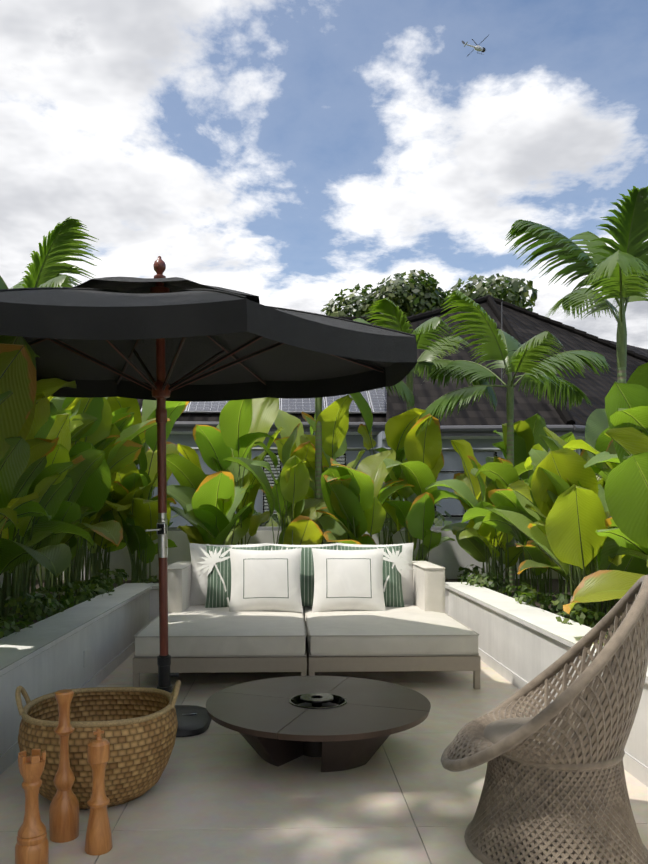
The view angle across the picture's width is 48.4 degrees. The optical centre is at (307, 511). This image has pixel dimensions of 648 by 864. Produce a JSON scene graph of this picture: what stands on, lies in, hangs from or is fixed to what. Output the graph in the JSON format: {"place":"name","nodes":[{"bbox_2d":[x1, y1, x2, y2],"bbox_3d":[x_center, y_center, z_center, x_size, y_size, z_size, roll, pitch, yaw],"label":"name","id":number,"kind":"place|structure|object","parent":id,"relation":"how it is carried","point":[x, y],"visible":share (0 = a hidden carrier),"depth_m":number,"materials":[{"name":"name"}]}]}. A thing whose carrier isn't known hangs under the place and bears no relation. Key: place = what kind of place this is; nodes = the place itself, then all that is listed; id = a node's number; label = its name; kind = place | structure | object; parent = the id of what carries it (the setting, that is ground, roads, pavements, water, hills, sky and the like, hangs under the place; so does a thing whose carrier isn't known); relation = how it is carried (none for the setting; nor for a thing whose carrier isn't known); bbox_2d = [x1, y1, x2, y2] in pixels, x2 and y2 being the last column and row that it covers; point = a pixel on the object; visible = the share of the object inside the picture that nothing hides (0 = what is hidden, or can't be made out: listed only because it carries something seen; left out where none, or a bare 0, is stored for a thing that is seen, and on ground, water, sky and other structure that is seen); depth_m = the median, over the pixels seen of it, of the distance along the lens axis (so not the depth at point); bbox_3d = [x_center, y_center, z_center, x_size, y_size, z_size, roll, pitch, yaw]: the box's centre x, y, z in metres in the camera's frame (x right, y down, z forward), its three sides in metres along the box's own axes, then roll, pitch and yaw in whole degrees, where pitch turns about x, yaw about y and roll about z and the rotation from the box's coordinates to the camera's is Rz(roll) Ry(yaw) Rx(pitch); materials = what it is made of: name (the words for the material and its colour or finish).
{"place":"outdoors","nodes":[
{"label":"outdoors","id":0,"kind":"place"},
{"bbox_2d":[168,502,467,526],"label":"yard shrubs","id":1,"kind":"object","parent":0,"point":[439,521],"depth_m":11.17,"materials":[{"name":"green plant"}]},
{"bbox_2d":[0,651,647,863],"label":"floor tiles","id":2,"kind":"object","parent":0,"point":[216,793],"visible":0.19,"depth_m":3.13,"materials":[{"name":"grey tile"}]},
{"bbox_2d":[15,749,48,863],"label":"chess rook","id":3,"kind":"object","parent":2,"relation":"on","point":[32,845],"visible":1,"depth_m":2.52,"materials":[{"name":"brown wood"}]},
{"bbox_2d":[49,689,78,842],"bbox_3d":[-0.941,0.979,2.789,0.112,0.568,0.112,0,0,-2],"label":"chess bishop","id":4,"kind":"object","parent":2,"relation":"on","point":[64,816],"visible":1,"depth_m":2.76,"materials":[{"name":"brown wood"}]},
{"bbox_2d":[15,680,180,808],"bbox_3d":[-0.933,1.015,3.246,0.714,0.487,0.678,0,0,-2],"label":"basket","id":5,"kind":"object","parent":2,"relation":"on","point":[138,725],"visible":0.77,"depth_m":3.04,"materials":[{"name":"brown wicker"}]},
{"bbox_2d":[85,728,111,854],"bbox_3d":[-0.777,1.035,2.682,0.100,0.455,0.100,0,0,-2],"label":"chess king","id":6,"kind":"object","parent":2,"relation":"on","point":[98,839],"visible":1,"depth_m":2.65,"materials":[{"name":"brown wood"}]},
{"bbox_2d":[0,256,416,736],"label":"umbrella","id":7,"kind":"object","parent":2,"relation":"on","point":[160,338],"visible":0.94,"depth_m":4.11,"materials":[{"name":"fabric"}]},
{"bbox_2d":[133,561,480,688],"bbox_3d":[-0.025,0.869,6.074,2.458,0.785,2.029,0,0,-2],"label":"sofa","id":8,"kind":"object","parent":2,"relation":"on","point":[424,632],"visible":0.77,"depth_m":5.09,"materials":[{"name":"fabric"}]},
{"bbox_2d":[189,543,413,612],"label":"throw pillows","id":9,"kind":"object","parent":8,"relation":"on","point":[291,578],"visible":1,"depth_m":6.26,"materials":[{"name":"white fabric"}]},
{"bbox_2d":[191,544,415,605],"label":"pillow motifs","id":10,"kind":"object","parent":9,"relation":"attached to","point":[214,559],"visible":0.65,"depth_m":6.49,"materials":[{"name":"white fabric"}]},
{"bbox_2d":[206,676,430,771],"bbox_3d":[0.057,1.121,3.786,1.170,0.284,1.170,0,0,-2],"label":"coffee table","id":11,"kind":"object","parent":2,"relation":"on","point":[338,723],"visible":1,"depth_m":3.59,"materials":[{"name":"black wood"}]},
{"bbox_2d":[441,575,647,863],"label":"rope chair","id":12,"kind":"object","parent":2,"relation":"on","point":[561,756],"visible":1,"depth_m":2.48,"materials":[{"name":"beige fabric"}]},
{"bbox_2d":[0,531,647,786],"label":"terrace walls","id":13,"kind":"structure","parent":0,"point":[88,644],"depth_m":5.26,"materials":[{"name":"paint"}]},
{"bbox_2d":[0,564,620,637],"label":"ground cover","id":14,"kind":"object","parent":13,"relation":"on","point":[50,607],"visible":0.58,"depth_m":5.67,"materials":[{"name":"green plant"}]},
{"bbox_2d":[0,335,647,625],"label":"calathea","id":15,"kind":"object","parent":13,"relation":"on","point":[73,478],"visible":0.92,"depth_m":7.11,"materials":[{"name":"green plant"}]},
{"bbox_2d":[0,186,647,604],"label":"palms","id":16,"kind":"object","parent":13,"relation":"on","point":[618,272],"visible":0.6,"depth_m":6.94,"materials":[{"name":"green plant"}]},
{"bbox_2d":[149,447,549,530],"bbox_3d":[-0.127,-0.297,9.273,6.788,1.080,0.060,0,0,-2],"label":"fence","id":17,"kind":"object","parent":13,"relation":"on","point":[261,528],"visible":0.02,"depth_m":9.28,"materials":[{"name":"grey wood"}]},
{"bbox_2d":[0,0,647,348],"label":"sky","id":18,"kind":"structure","parent":0,"point":[288,154],"materials":[{"name":"blue"}]},
{"bbox_2d":[136,295,647,526],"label":"house","id":19,"kind":"structure","parent":0,"point":[476,424],"depth_m":15.97,"materials":[{"name":"tile"}]},
{"bbox_2d":[321,269,539,316],"bbox_3d":[5.353,-3.398,32.126,9.767,15.343,7.752,0,0,-2],"label":"tree","id":20,"kind":"object","parent":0,"point":[410,296],"visible":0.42,"depth_m":31.20,"materials":[{"name":"green plant"}]},
{"bbox_2d":[462,35,488,55],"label":"helicopter","id":21,"kind":"object","parent":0,"point":[479,48],"visible":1,"depth_m":290.80,"materials":[{"name":"grey metal"}]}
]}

